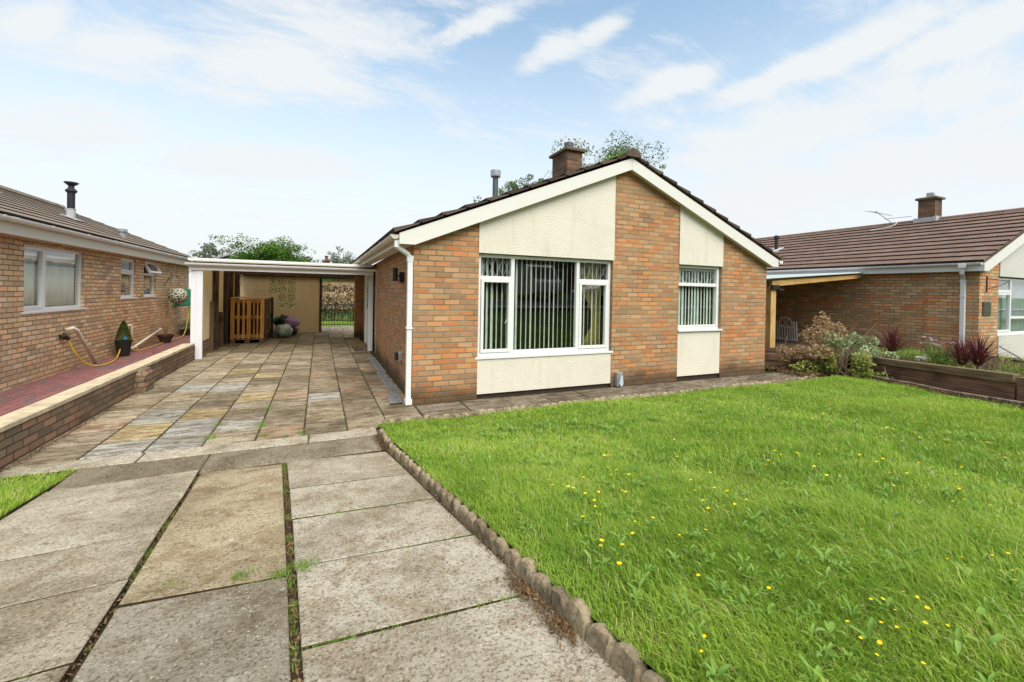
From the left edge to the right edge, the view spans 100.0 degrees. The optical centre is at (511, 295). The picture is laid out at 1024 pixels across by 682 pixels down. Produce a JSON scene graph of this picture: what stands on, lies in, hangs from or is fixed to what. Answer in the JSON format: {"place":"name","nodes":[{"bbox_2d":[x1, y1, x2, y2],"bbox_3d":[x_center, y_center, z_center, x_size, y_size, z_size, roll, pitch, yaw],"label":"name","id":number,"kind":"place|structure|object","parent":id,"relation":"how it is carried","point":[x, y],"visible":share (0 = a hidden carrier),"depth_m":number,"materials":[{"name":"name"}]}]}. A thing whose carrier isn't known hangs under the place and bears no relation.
{"place":"outdoors","nodes":[
{"label":"outdoors","id":0,"kind":"place"},
{"bbox_2d":[0,468,76,516],"bbox_3d":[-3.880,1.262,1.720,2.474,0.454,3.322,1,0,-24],"label":"verge grass","id":1,"kind":"structure","parent":0,"point":[18,494],"depth_m":3.20,"materials":[{"name":"plant"}]},
{"bbox_2d":[0,335,189,416],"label":"block path","id":2,"kind":"structure","parent":0,"point":[17,398],"depth_m":6.84,"materials":[{"name":"brick"}]},
{"bbox_2d":[114,321,132,356],"bbox_3d":[-8.287,0.917,9.171,0.331,0.758,0.320,1,0,-24],"label":"potted conifer","id":3,"kind":"object","parent":2,"relation":"on","point":[124,345],"visible":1,"depth_m":9.12,"materials":[{"name":"green plant"}]},
{"bbox_2d":[68,305,189,365],"bbox_3d":[-8.781,0.697,10.311,0.316,1.166,6.286,1,0,-24],"label":"garden hose","id":4,"kind":"object","parent":2,"relation":"on","point":[76,354],"visible":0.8,"depth_m":8.54,"materials":[{"name":"rubber"}]},
{"bbox_2d":[156,305,180,342],"bbox_3d":[-9.174,0.763,11.477,0.525,1.003,0.562,1,0,39],"label":"potted shrub","id":5,"kind":"object","parent":2,"relation":"on","point":[165,338],"visible":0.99,"depth_m":11.39,"materials":[{"name":"brown plant"}]},
{"bbox_2d":[177,319,189,335],"bbox_3d":[-10.212,0.948,13.626,0.579,0.567,1.440,1,0,-24],"label":"potted shrub","id":6,"kind":"object","parent":2,"relation":"on","point":[182,331],"visible":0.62,"depth_m":13.28,"materials":[{"name":"green plant"}]},
{"bbox_2d":[3,326,421,468],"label":"patio","id":7,"kind":"structure","parent":0,"point":[143,431],"depth_m":5.75,"materials":[{"name":"stone paving slabs"}]},
{"bbox_2d":[193,270,239,359],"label":"side wall","id":8,"kind":"structure","parent":7,"relation":"on","point":[220,288],"depth_m":10.44,"materials":[{"name":"wood"}]},
{"bbox_2d":[230,297,270,343],"bbox_3d":[-7.688,0.686,12.724,0.860,1.265,1.910,1,0,-24],"label":"pallet crate","id":9,"kind":"object","parent":7,"relation":"on","point":[249,319],"visible":0.94,"depth_m":11.94,"materials":[{"name":"brown wood"}]},
{"bbox_2d":[270,297,273,337],"bbox_3d":[-7.572,0.685,13.603,0.070,1.260,0.600,1,0,-24],"label":"leaning pallet","id":10,"kind":"object","parent":7,"relation":"on","point":[271,317],"visible":0.93,"depth_m":13.33,"materials":[{"name":"wood"}]},
{"bbox_2d":[184,258,376,358],"bbox_3d":[-6.231,0.282,12.400,3.903,2.170,5.883,1,0,-24],"label":"carport","id":11,"kind":"object","parent":7,"relation":"on","point":[251,268],"visible":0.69,"depth_m":9.54,"materials":[{"name":"beige"}]},
{"bbox_2d":[240,275,321,331],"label":"screen wall","id":12,"kind":"structure","parent":7,"relation":"on","point":[306,311],"depth_m":15.11,"materials":[{"name":"beige"}]},
{"bbox_2d":[272,324,292,337],"bbox_3d":[-7.177,1.107,13.475,0.539,0.425,0.546,1,0,11],"label":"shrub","id":13,"kind":"object","parent":7,"relation":"on","point":[282,330],"visible":1,"depth_m":13.31,"materials":[{"name":"plant"}]},
{"bbox_2d":[274,314,287,324],"bbox_3d":[-7.499,0.887,14.086,0.484,0.529,0.484,1,0,22],"label":"plastic bag","id":14,"kind":"object","parent":13,"relation":"on","point":[281,318],"visible":0.47,"depth_m":13.90,"materials":[{"name":"plastic"}]},
{"bbox_2d":[291,328,298,334],"bbox_3d":[-7.271,1.165,14.247,0.384,0.295,0.360,1,0,16],"label":"plastic bag","id":15,"kind":"object","parent":7,"relation":"on","point":[295,331],"visible":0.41,"depth_m":14.15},
{"bbox_2d":[284,316,299,328],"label":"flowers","id":16,"kind":"object","parent":15,"relation":"on","point":[293,322],"visible":0.71,"depth_m":13.91,"materials":[{"name":"plant"}]},
{"bbox_2d":[322,303,353,326],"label":"garden gate","id":17,"kind":"structure","parent":7,"relation":"on","point":[334,324],"depth_m":17.25,"materials":[{"name":"black metal"}]},
{"bbox_2d":[352,342,367,350],"bbox_3d":[-3.996,1.349,11.287,0.340,0.130,1.070,1,0,-24],"label":"doorstep","id":18,"kind":"object","parent":7,"relation":"on","point":[362,348],"visible":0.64,"depth_m":10.82,"materials":[{"name":"concrete"}]},
{"bbox_2d":[353,341,366,346],"bbox_3d":[-3.992,1.273,11.282,0.300,0.020,0.980,1,0,-24],"label":"doormat","id":19,"kind":"object","parent":18,"relation":"on","point":[359,343],"visible":0.91,"depth_m":11.25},
{"bbox_2d":[368,357,402,404],"bbox_3d":[-2.360,1.452,7.789,0.221,0.050,4.313,1,0,-23],"label":"drainage channel","id":20,"kind":"object","parent":7,"relation":"on","point":[394,399],"visible":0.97,"depth_m":6.96,"materials":[{"name":"metal"}]},
{"bbox_2d":[0,452,625,681],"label":"driveway","id":21,"kind":"structure","parent":0,"point":[71,559],"depth_m":1.79,"materials":[{"name":"concrete"}]},
{"bbox_2d":[67,452,452,681],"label":"driveway joints","id":22,"kind":"object","parent":21,"relation":"in","point":[294,676],"visible":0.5,"depth_m":1.74,"materials":[{"name":"soil"}]},
{"bbox_2d":[83,406,528,671],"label":"weeds","id":23,"kind":"object","parent":21,"relation":"on","point":[306,565],"visible":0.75,"depth_m":1.91,"materials":[{"name":"green plant"}]},
{"bbox_2d":[0,406,623,681],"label":"leaf litter","id":24,"kind":"object","parent":21,"relation":"on","point":[559,622],"visible":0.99,"depth_m":1.69,"materials":[{"name":"plant"}]},
{"bbox_2d":[504,548,594,640],"bbox_3d":[0.122,1.162,1.701,0.055,0.137,0.597,10,-12,-26],"label":"lawn edging","id":25,"kind":"object","parent":21,"relation":"on","point":[575,613],"visible":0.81,"depth_m":1.61,"materials":[{"name":"concrete"}]},
{"bbox_2d":[585,623,667,681],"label":"lawn edging","id":26,"kind":"object","parent":21,"relation":"on","point":[621,658],"visible":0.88,"depth_m":1.28,"materials":[{"name":"concrete"}]},
{"bbox_2d":[6,302,852,669],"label":"ground","id":27,"kind":"structure","parent":0,"point":[346,318],"depth_m":21.91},
{"bbox_2d":[0,480,62,520],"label":"verge edge","id":28,"kind":"object","parent":27,"relation":"on","point":[19,507],"visible":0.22,"depth_m":2.93,"materials":[{"name":"soil"}]},
{"bbox_2d":[0,181,193,391],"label":"bungalow","id":29,"kind":"object","parent":27,"relation":"on","point":[34,344],"visible":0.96,"depth_m":8.01,"materials":[{"name":"brick"}]},
{"bbox_2d":[24,262,73,306],"bbox_3d":[-7.728,-0.166,7.143,0.038,0.720,1.720,1,0,-24],"label":"net curtain","id":30,"kind":"object","parent":29,"relation":"hanging from","point":[59,285],"visible":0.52,"depth_m":7.28,"materials":[{"name":"fabric"}]},
{"bbox_2d":[24,252,74,265],"bbox_3d":[-7.717,-0.595,7.142,0.025,0.140,1.680,1,0,-24],"label":"roller blind","id":31,"kind":"object","parent":29,"relation":"attached to","point":[33,257],"visible":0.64,"depth_m":7.25,"materials":[{"name":"fabric"}]},
{"bbox_2d":[21,244,86,314],"bbox_3d":[-7.652,-0.257,7.176,0.130,1.055,1.920,1,0,-24],"label":"window","id":32,"kind":"structure","parent":29,"relation":"in","point":[40,307],"depth_m":6.93,"materials":[{"name":"white plastic"}]},
{"bbox_2d":[121,274,127,294],"bbox_3d":[-8.935,-0.235,9.829,0.010,0.500,0.750,1,0,-24],"label":"blind","id":33,"kind":"object","parent":29,"relation":"attached to","point":[124,284],"visible":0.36,"depth_m":9.98,"materials":[{"name":"fabric"}]},
{"bbox_2d":[120,257,136,298],"bbox_3d":[-8.855,-0.386,9.862,0.130,0.935,0.950,1,0,-24],"label":"window","id":34,"kind":"structure","parent":29,"relation":"in","point":[130,272],"depth_m":10.16,"materials":[{"name":"white plastic"}]},
{"bbox_2d":[143,261,161,297],"bbox_3d":[-9.353,-0.413,11.129,0.256,0.935,0.970,1,0,-24],"label":"window","id":35,"kind":"structure","parent":29,"relation":"in","point":[148,278],"depth_m":11.21,"materials":[{"name":"white plastic"}]},
{"bbox_2d":[164,275,187,303],"bbox_3d":[-9.534,-0.163,12.274,0.469,0.834,0.469,1,0,21],"label":"hanging ball","id":36,"kind":"object","parent":29,"relation":"attached to","point":[177,295],"visible":1,"depth_m":12.14,"materials":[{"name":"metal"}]},
{"bbox_2d":[173,289,190,307],"bbox_3d":[-9.970,0.086,13.123,0.535,0.578,0.320,1,0,-24],"label":"hose reel","id":37,"kind":"object","parent":29,"relation":"attached to","point":[187,302],"visible":0.41,"depth_m":13.01,"materials":[{"name":"green plastic"}]},
{"bbox_2d":[0,343,193,469],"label":"wall","id":38,"kind":"structure","parent":27,"relation":"on","point":[26,430],"depth_m":4.73,"materials":[{"name":"brick"}]},
{"bbox_2d":[0,428,381,491],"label":"paving strip","id":39,"kind":"object","parent":27,"relation":"on","point":[104,470],"visible":0.86,"depth_m":3.85,"materials":[{"name":"concrete"}]},
{"bbox_2d":[188,234,240,272],"bbox_3d":[-21.565,-1.807,31.421,4.432,5.646,4.647,1,0,-24],"label":"broadleaf tree","id":40,"kind":"object","parent":27,"relation":"on","point":[211,250],"visible":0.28,"depth_m":31.01,"materials":[{"name":"green plant"}]},
{"bbox_2d":[213,253,239,294],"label":"distant house","id":41,"kind":"structure","parent":27,"relation":"on","point":[225,256],"depth_m":28.18,"materials":[{"name":"grey tile"}]},
{"bbox_2d":[215,233,308,307],"bbox_3d":[-14.627,-1.240,26.180,5.732,4.831,3.896,1,0,-24],"label":"broadleaf tree","id":42,"kind":"object","parent":27,"relation":"on","point":[270,250],"visible":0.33,"depth_m":25.35,"materials":[{"name":"green plant"}]},
{"bbox_2d":[269,244,333,307],"bbox_3d":[-14.478,-1.150,27.969,4.550,4.741,3.865,1,0,8],"label":"broadleaf tree","id":43,"kind":"object","parent":27,"relation":"on","point":[309,260],"visible":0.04,"depth_m":28.85,"materials":[{"name":"green plant"}]},
{"bbox_2d":[296,249,326,299],"bbox_3d":[-15.680,-1.199,32.386,3.952,4.630,4.457,1,0,10],"label":"broadleaf tree","id":44,"kind":"object","parent":27,"relation":"on","point":[310,257],"visible":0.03,"depth_m":31.52,"materials":[{"name":"green plant"}]},
{"bbox_2d":[317,246,355,263],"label":"tree","id":45,"kind":"object","parent":27,"relation":"on","point":[340,260],"visible":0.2,"depth_m":44.06,"materials":[{"name":"green plant"}]},
{"bbox_2d":[319,283,354,320],"bbox_3d":[-7.983,0.402,22.244,5.525,2.093,1.278,1,0,-24],"label":"hedge","id":46,"kind":"object","parent":27,"relation":"on","point":[338,301],"visible":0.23,"depth_m":21.72,"materials":[{"name":"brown plant"}]},
{"bbox_2d":[322,321,353,326],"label":"grass","id":47,"kind":"structure","parent":27,"relation":"on","point":[337,322],"depth_m":20.22,"materials":[{"name":"plant"}]},
{"bbox_2d":[322,256,354,308],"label":"distant house","id":48,"kind":"structure","parent":27,"relation":"on","point":[336,282],"depth_m":33.46,"materials":[{"name":"brick"}]},
{"bbox_2d":[0,327,806,497],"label":"paving joints","id":49,"kind":"object","parent":27,"relation":"on","point":[372,352],"visible":0.04,"depth_m":5.48,"materials":[{"name":"soil"}]},
{"bbox_2d":[378,428,393,452],"bbox_3d":[-1.276,1.478,4.365,0.055,0.137,0.592,-4,2,-28],"label":"lawn edging","id":50,"kind":"object","parent":49,"relation":"on","point":[388,442],"visible":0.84,"depth_m":4.32,"materials":[{"name":"concrete"}]},
{"bbox_2d":[382,414,431,423],"bbox_3d":[-1.223,1.484,5.036,0.570,0.130,0.055,1,-4,-24],"label":"lawn edging","id":51,"kind":"object","parent":49,"relation":"on","point":[398,419],"visible":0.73,"depth_m":5.01,"materials":[{"name":"concrete"}]},
{"bbox_2d":[432,411,477,419],"bbox_3d":[-0.695,1.503,5.272,0.570,0.125,0.056,1,4,-24],"label":"lawn edging","id":52,"kind":"object","parent":49,"relation":"on","point":[464,414],"visible":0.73,"depth_m":5.25,"materials":[{"name":"concrete"}]},
{"bbox_2d":[477,406,518,414],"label":"lawn edging","id":53,"kind":"object","parent":27,"relation":"on","point":[496,410],"visible":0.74,"depth_m":5.48,"materials":[{"name":"concrete"}]},
{"bbox_2d":[473,174,543,202],"bbox_3d":[1.246,-2.782,24.962,5.070,8.500,5.600,1,1,45],"label":"broadleaf tree","id":54,"kind":"object","parent":27,"relation":"on","point":[512,186],"visible":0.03,"depth_m":23.70,"materials":[{"name":"green plant"}]},
{"bbox_2d":[519,402,556,409],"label":"lawn edging","id":55,"kind":"object","parent":27,"relation":"on","point":[531,406],"visible":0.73,"depth_m":5.72,"materials":[{"name":"concrete"}]},
{"bbox_2d":[350,141,783,405],"bbox_3d":[0.050,-0.831,11.315,7.672,4.695,9.370,1,0,-24],"label":"bungalow","id":56,"kind":"object","parent":27,"relation":"on","point":[636,226],"visible":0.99,"depth_m":7.15,"materials":[{"name":"brick"}]},
{"bbox_2d":[364,275,372,350],"bbox_3d":[-3.763,0.369,11.278,0.110,2.060,0.990,1,0,-24],"label":"door","id":57,"kind":"structure","parent":56,"relation":"in","point":[368,318],"depth_m":10.84,"materials":[{"name":"white plastic"}]},
{"bbox_2d":[481,257,600,349],"bbox_3d":[0.534,0.130,6.773,2.200,1.430,0.067,1,0,-24],"label":"vertical blind","id":58,"kind":"object","parent":56,"relation":"attached to","point":[491,307],"visible":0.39,"depth_m":6.63,"materials":[{"name":"fabric"}]},
{"bbox_2d":[475,254,612,359],"bbox_3d":[0.563,0.176,6.677,2.410,1.520,0.130,1,0,-24],"label":"window","id":59,"kind":"structure","parent":56,"relation":"in","point":[577,349],"depth_m":6.62,"materials":[{"name":"white plastic"}]},
{"bbox_2d":[581,263,600,344],"bbox_3d":[1.326,0.177,7.280,0.420,1.442,0.048,1,0,-24],"label":"curtain","id":60,"kind":"object","parent":56,"relation":"hanging from","point":[595,304],"visible":0.65,"depth_m":7.29,"materials":[{"name":"fabric"}]},
{"bbox_2d":[678,268,713,324],"bbox_3d":[3.401,0.043,8.035,0.939,1.070,0.040,1,0,-24],"label":"vertical blind","id":61,"kind":"object","parent":56,"relation":"attached to","point":[682,299],"visible":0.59,"depth_m":8.04,"materials":[{"name":"fabric"}]},
{"bbox_2d":[678,265,722,331],"bbox_3d":[3.430,0.059,7.949,1.165,1.200,0.150,1,0,-24],"label":"window","id":62,"kind":"structure","parent":56,"relation":"in","point":[715,275],"depth_m":8.06,"materials":[{"name":"white plastic"}]},
{"bbox_2d":[558,398,592,404],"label":"lawn edging","id":63,"kind":"object","parent":27,"relation":"on","point":[583,400],"visible":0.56,"depth_m":5.97,"materials":[{"name":"stone"}]},
{"bbox_2d":[532,130,669,183],"bbox_3d":[5.395,-3.822,25.806,10.289,10.718,8.948,1,0,-24],"label":"broadleaf tree","id":64,"kind":"object","parent":27,"relation":"on","point":[616,152],"visible":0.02,"depth_m":23.50,"materials":[{"name":"green plant"}]},
{"bbox_2d":[593,395,625,401],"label":"lawn edging","id":65,"kind":"object","parent":27,"relation":"on","point":[614,397],"visible":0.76,"depth_m":6.21,"materials":[{"name":"stone"}]},
{"bbox_2d":[627,393,656,397],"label":"lawn edging","id":66,"kind":"object","parent":27,"relation":"on","point":[642,395],"visible":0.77,"depth_m":6.44,"materials":[{"name":"stone"}]},
{"bbox_2d":[656,390,684,395],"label":"lawn edging","id":67,"kind":"object","parent":27,"relation":"on","point":[669,392],"visible":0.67,"depth_m":6.67,"materials":[{"name":"stone"}]},
{"bbox_2d":[685,387,710,392],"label":"lawn edging","id":68,"kind":"object","parent":27,"relation":"on","point":[691,390],"visible":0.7,"depth_m":6.89,"materials":[{"name":"stone"}]},
{"bbox_2d":[711,383,736,388],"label":"lawn edging","id":69,"kind":"object","parent":27,"relation":"on","point":[728,385],"visible":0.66,"depth_m":7.15,"materials":[{"name":"stone"}]},
{"bbox_2d":[736,381,759,385],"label":"lawn edging","id":70,"kind":"object","parent":27,"relation":"on","point":[752,383],"visible":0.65,"depth_m":7.39,"materials":[{"name":"stone"}]},
{"bbox_2d":[759,379,780,383],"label":"lawn edging","id":71,"kind":"object","parent":27,"relation":"on","point":[773,381],"visible":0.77,"depth_m":7.63,"materials":[{"name":"concrete"}]},
{"bbox_2d":[781,377,801,382],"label":"lawn edging","id":72,"kind":"object","parent":27,"relation":"on","point":[790,379],"visible":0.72,"depth_m":7.85,"materials":[{"name":"stone"}]},
{"bbox_2d":[764,353,836,369],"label":"sleeper wall","id":73,"kind":"structure","parent":27,"relation":"on","point":[771,359],"depth_m":9.47,"materials":[{"name":"brown wood"}]},
{"bbox_2d":[755,192,1023,358],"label":"bungalow","id":74,"kind":"object","parent":27,"relation":"on","point":[928,270],"visible":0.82,"depth_m":11.15,"materials":[{"name":"brick"}]},
{"bbox_2d":[866,211,911,223],"bbox_3d":[12.209,-2.533,13.983,0.450,0.613,1.203,1,0,-24],"label":"television aerial","id":75,"kind":"object","parent":74,"relation":"on","point":[885,214],"visible":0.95,"depth_m":14.00,"materials":[{"name":"grey metal"}]},
{"bbox_2d":[982,302,990,315],"bbox_3d":[10.763,0.304,9.743,0.380,0.310,0.027,1,0,-24],"label":"wall plaque","id":76,"kind":"object","parent":74,"relation":"attached to","point":[986,308],"depth_m":9.72,"materials":[{"name":"metal"}]},
{"bbox_2d":[986,276,1009,291],"bbox_3d":[10.838,-0.249,9.592,0.031,0.360,0.354,1,0,-29],"label":"hanging bracket","id":77,"kind":"object","parent":74,"relation":"attached to","point":[987,278],"visible":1,"depth_m":9.72,"materials":[{"name":"metal"}]},
{"bbox_2d":[998,280,1012,330],"bbox_3d":[12.400,0.267,10.714,2.400,1.250,0.005,1,0,-24],"label":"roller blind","id":78,"kind":"object","parent":74,"relation":"attached to","point":[1001,311],"depth_m":10.55,"materials":[{"name":"fabric"}]},
{"bbox_2d":[997,278,1023,335],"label":"window","id":79,"kind":"structure","parent":74,"relation":"in","point":[1017,324],"depth_m":10.52,"materials":[{"name":"white plastic"}]},
{"bbox_2d":[765,342,1023,373],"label":"flower bed","id":80,"kind":"object","parent":27,"relation":"on","point":[770,350],"visible":0.15,"depth_m":9.05,"materials":[{"name":"soil"}]},
{"bbox_2d":[776,311,899,378],"bbox_3d":[6.562,0.983,8.683,1.680,1.316,1.812,1,0,-24],"label":"bush","id":81,"kind":"object","parent":80,"relation":"on","point":[827,358],"visible":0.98,"depth_m":8.64,"materials":[{"name":"green plant"}]},
{"bbox_2d":[764,347,1023,378],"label":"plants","id":82,"kind":"object","parent":80,"relation":"on","point":[780,368],"visible":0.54,"depth_m":8.60,"materials":[{"name":"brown plant"}]},
{"bbox_2d":[867,324,922,357],"bbox_3d":[7.805,0.925,8.863,0.989,0.754,1.036,1,0,4],"label":"cordyline","id":83,"kind":"object","parent":80,"relation":"on","point":[892,339],"visible":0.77,"depth_m":8.78,"materials":[{"name":"purple plant"}]},
{"bbox_2d":[887,343,953,361],"bbox_3d":[7.823,1.091,8.383,0.925,0.418,1.094,1,0,-24],"label":"leafy plant","id":84,"kind":"object","parent":80,"relation":"on","point":[914,355],"visible":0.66,"depth_m":8.41,"materials":[{"name":"green plant"}]},
{"bbox_2d":[914,355,928,362],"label":"white flower","id":85,"kind":"object","parent":80,"relation":"on","point":[923,358],"visible":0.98,"depth_m":7.99,"materials":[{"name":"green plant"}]},
{"bbox_2d":[918,336,954,364],"bbox_3d":[7.814,1.043,7.839,0.580,0.569,0.507,1,0,25],"label":"pink sedum","id":86,"kind":"object","parent":80,"relation":"on","point":[936,352],"visible":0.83,"depth_m":7.84,"materials":[{"name":"green plant"}]},
{"bbox_2d":[916,348,973,367],"bbox_3d":[7.696,1.129,7.714,0.683,0.345,0.714,1,0,10],"label":"leafy plant","id":87,"kind":"object","parent":80,"relation":"on","point":[945,362],"visible":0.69,"depth_m":7.65,"materials":[{"name":"green plant"}]},
{"bbox_2d":[932,337,997,366],"bbox_3d":[7.915,1.002,7.522,0.826,0.622,0.840,1,0,-6],"label":"cordyline","id":88,"kind":"object","parent":80,"relation":"on","point":[960,355],"visible":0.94,"depth_m":7.46,"materials":[{"name":"purple plant"}]},
{"bbox_2d":[944,329,1018,368],"bbox_3d":[8.197,0.945,7.463,1.050,0.747,1.037,1,0,-24],"label":"cordyline","id":89,"kind":"object","parent":80,"relation":"on","point":[976,362],"visible":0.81,"depth_m":7.43,"materials":[{"name":"purple plant"}]},
{"bbox_2d":[978,359,1023,376],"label":"leafy plant","id":90,"kind":"object","parent":80,"relation":"on","point":[1015,371],"visible":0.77,"depth_m":6.84,"materials":[{"name":"green plant"}]},
{"bbox_2d":[999,346,1023,360],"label":"metal pole","id":91,"kind":"object","parent":80,"relation":"on","point":[1011,353],"visible":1,"depth_m":7.25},
{"bbox_2d":[857,372,1023,409],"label":"brick edging","id":92,"kind":"object","parent":27,"relation":"on","point":[1018,403],"visible":0.41,"depth_m":6.66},
{"bbox_2d":[862,357,1020,399],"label":"sleeper wall","id":93,"kind":"structure","parent":27,"relation":"on","point":[983,382],"depth_m":6.94,"materials":[{"name":"red wood"}]},
{"bbox_2d":[1016,377,1023,401],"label":"sleeper wall","id":94,"kind":"structure","parent":27,"relation":"on","point":[1020,388],"depth_m":6.05,"materials":[{"name":"brown wood"}]},
{"bbox_2d":[0,0,1023,288],"label":"sky","id":95,"kind":"structure","parent":0,"point":[323,125],"materials":[{"name":"blue"}]},
{"bbox_2d":[416,372,821,416],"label":"garden path","id":96,"kind":"structure","parent":0,"point":[450,408],"depth_m":6.58,"materials":[{"name":"stone"}]},
{"bbox_2d":[378,374,1023,681],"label":"lawn ground","id":97,"kind":"structure","parent":0,"point":[662,668],"depth_m":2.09,"materials":[{"name":"plant"}]},
{"bbox_2d":[390,445,410,468],"bbox_3d":[-0.997,1.442,3.833,0.056,0.136,0.597,6,-9,-27],"label":"lawn edging","id":98,"kind":"object","parent":97,"relation":"on","point":[398,453],"visible":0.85,"depth_m":3.79,"materials":[{"name":"concrete"}]},
{"bbox_2d":[406,459,430,489],"bbox_3d":[-0.717,1.376,3.299,0.055,0.132,0.597,2,-8,-27],"label":"lawn edging","id":99,"kind":"object","parent":97,"relation":"on","point":[421,474],"visible":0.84,"depth_m":3.27,"materials":[{"name":"concrete"}]},
{"bbox_2d":[427,478,462,518],"bbox_3d":[-0.438,1.302,2.766,0.056,0.131,0.597,-1,-6,-28],"label":"lawn edging","id":100,"kind":"object","parent":97,"relation":"on","point":[451,501],"visible":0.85,"depth_m":2.72,"materials":[{"name":"concrete"}]},
{"bbox_2d":[457,505,509,562],"bbox_3d":[-0.158,1.231,2.233,0.055,0.134,0.597,-1,-6,-28],"label":"lawn edging","id":101,"kind":"object","parent":97,"relation":"on","point":[484,532],"visible":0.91,"depth_m":2.19,"materials":[{"name":"concrete"}]},
{"bbox_2d":[620,543,623,578],"bbox_3d":[0.433,1.040,1.655,0.027,0.152,0.017,-4,-8,-23],"label":"yellow flower","id":102,"kind":"object","parent":97,"relation":"on","point":[622,544],"visible":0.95,"depth_m":1.66,"materials":[{"name":"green plant"}]},
{"bbox_2d":[411,388,1023,681],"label":"broadleaf weeds","id":103,"kind":"object","parent":97,"relation":"on","point":[992,640],"visible":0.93,"depth_m":1.97,"materials":[{"name":"green plant"}]},
{"bbox_2d":[847,373,1023,407],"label":"dry grass","id":104,"kind":"structure","parent":97,"relation":"on","point":[947,393],"depth_m":6.76,"materials":[{"name":"beige plant"}]},
{"bbox_2d":[775,340,807,345],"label":"side yard","id":105,"kind":"structure","parent":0,"point":[779,342],"depth_m":12.96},
{"bbox_2d":[775,316,797,341],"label":"metal gate","id":106,"kind":"structure","parent":105,"relation":"on","point":[790,339],"depth_m":13.34,"materials":[{"name":"grey metal"}]},
{"bbox_2d":[765,272,862,347],"bbox_3d":[6.227,0.359,13.295,4.450,2.110,5.840,1,0,-24],"label":"lean to","id":107,"kind":"object","parent":105,"relation":"on","point":[774,283],"visible":0.46,"depth_m":10.23,"materials":[{"name":"wood"}]},
{"bbox_2d":[857,348,1023,371],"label":"plants","id":108,"kind":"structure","parent":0,"point":[1006,357],"depth_m":8.77,"materials":[{"name":"plant"}]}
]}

